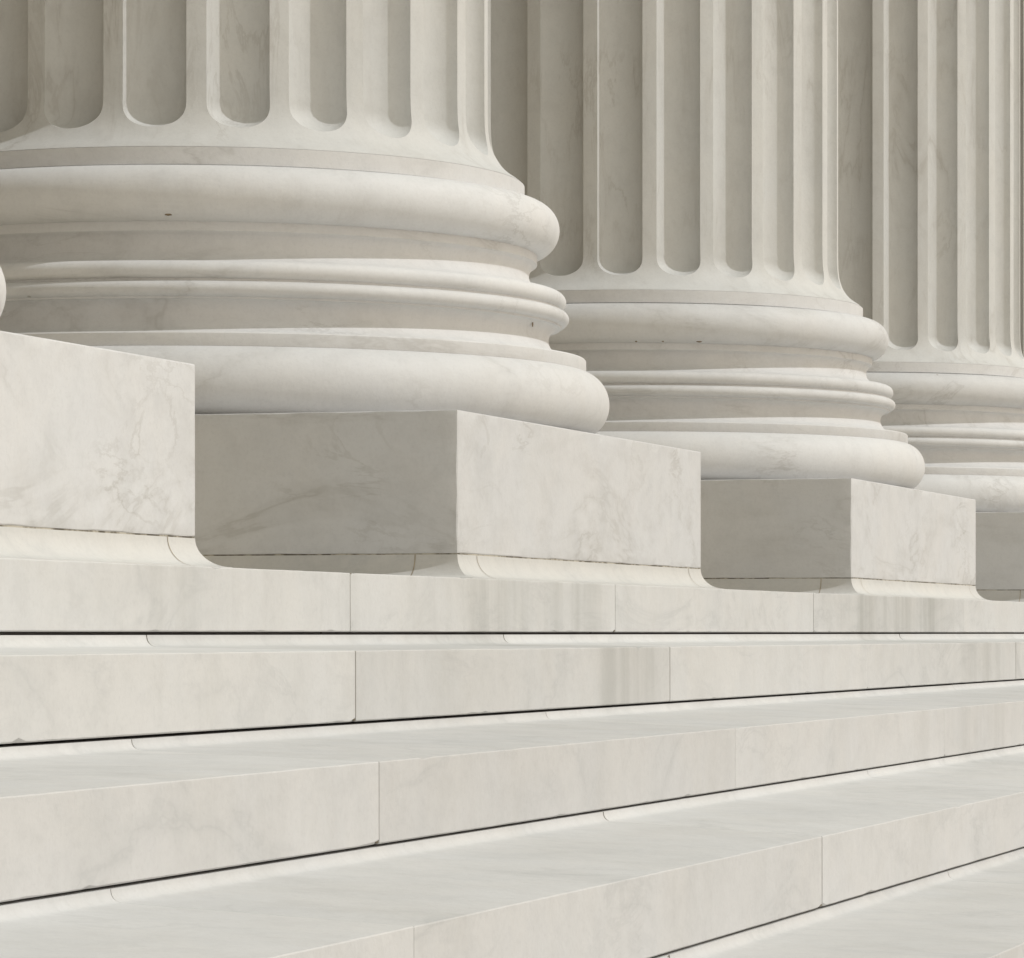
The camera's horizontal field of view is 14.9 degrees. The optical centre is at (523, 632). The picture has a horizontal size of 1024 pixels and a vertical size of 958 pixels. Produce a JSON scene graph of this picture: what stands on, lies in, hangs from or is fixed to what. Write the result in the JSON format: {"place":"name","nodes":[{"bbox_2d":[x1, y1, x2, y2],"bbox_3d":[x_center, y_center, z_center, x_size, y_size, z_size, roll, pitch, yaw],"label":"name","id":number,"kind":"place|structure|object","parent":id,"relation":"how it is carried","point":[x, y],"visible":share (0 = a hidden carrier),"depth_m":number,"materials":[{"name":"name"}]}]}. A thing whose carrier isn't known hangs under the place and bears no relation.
{"place":"outdoors","nodes":[
{"label":"outdoors","id":0,"kind":"place"},
{"bbox_2d":[228,634,472,634],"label":"portico floor","id":1,"kind":"structure","parent":0,"point":[350,634],"depth_m":10.26,"materials":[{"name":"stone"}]},
{"bbox_2d":[0,267,231,567],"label":"fluted column","id":2,"kind":"structure","parent":1,"relation":"on","point":[97,454],"depth_m":7.36,"materials":[{"name":"stone"}]},
{"bbox_2d":[0,0,721,588],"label":"fluted column","id":3,"kind":"structure","parent":1,"relation":"on","point":[314,242],"depth_m":10.03,"materials":[{"name":"stone"}]},
{"bbox_2d":[491,0,991,600],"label":"fluted column","id":4,"kind":"structure","parent":1,"relation":"on","point":[673,164],"depth_m":14.29,"materials":[{"name":"stone"}]},
{"label":"plaza","id":5,"kind":"structure","parent":0,"visible":0},
{"bbox_3d":[3.478,0.792,14.754,0.598,0.223,36.716,0,0,17],"label":"stone step","id":6,"kind":"object","parent":5,"relation":"on","visible":0},
{"bbox_2d":[650,847,1023,957],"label":"stone step","id":7,"kind":"object","parent":6,"relation":"on","point":[974,909],"visible":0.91,"depth_m":7.12,"materials":[{"name":"stone"}]},
{"bbox_2d":[0,744,1023,957],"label":"stone step","id":8,"kind":"object","parent":7,"relation":"on","point":[648,879],"visible":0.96,"depth_m":6.16,"materials":[{"name":"stone"}]},
{"bbox_2d":[0,679,1023,901],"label":"stone step","id":9,"kind":"object","parent":8,"relation":"on","point":[78,814],"visible":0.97,"depth_m":6.58,"materials":[{"name":"stone"}]},
{"bbox_2d":[0,634,1023,743],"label":"stone step","id":10,"kind":"object","parent":9,"relation":"on","point":[62,687],"visible":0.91,"depth_m":7.80,"materials":[{"name":"stone"}]},
{"bbox_2d":[0,558,1023,634],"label":"stone step","id":11,"kind":"object","parent":10,"relation":"on","point":[48,597],"visible":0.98,"depth_m":8.90,"materials":[{"name":"stone"}]},
{"bbox_2d":[838,0,1023,601],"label":"fluted column","id":12,"kind":"structure","parent":11,"relation":"on","point":[929,182],"depth_m":18.05,"materials":[{"name":"stone"}]},
{"bbox_2d":[1020,0,1023,356],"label":"fluted column","id":13,"kind":"structure","parent":11,"relation":"on","point":[1022,174],"depth_m":21.75,"materials":[{"name":"stone"}]}
]}

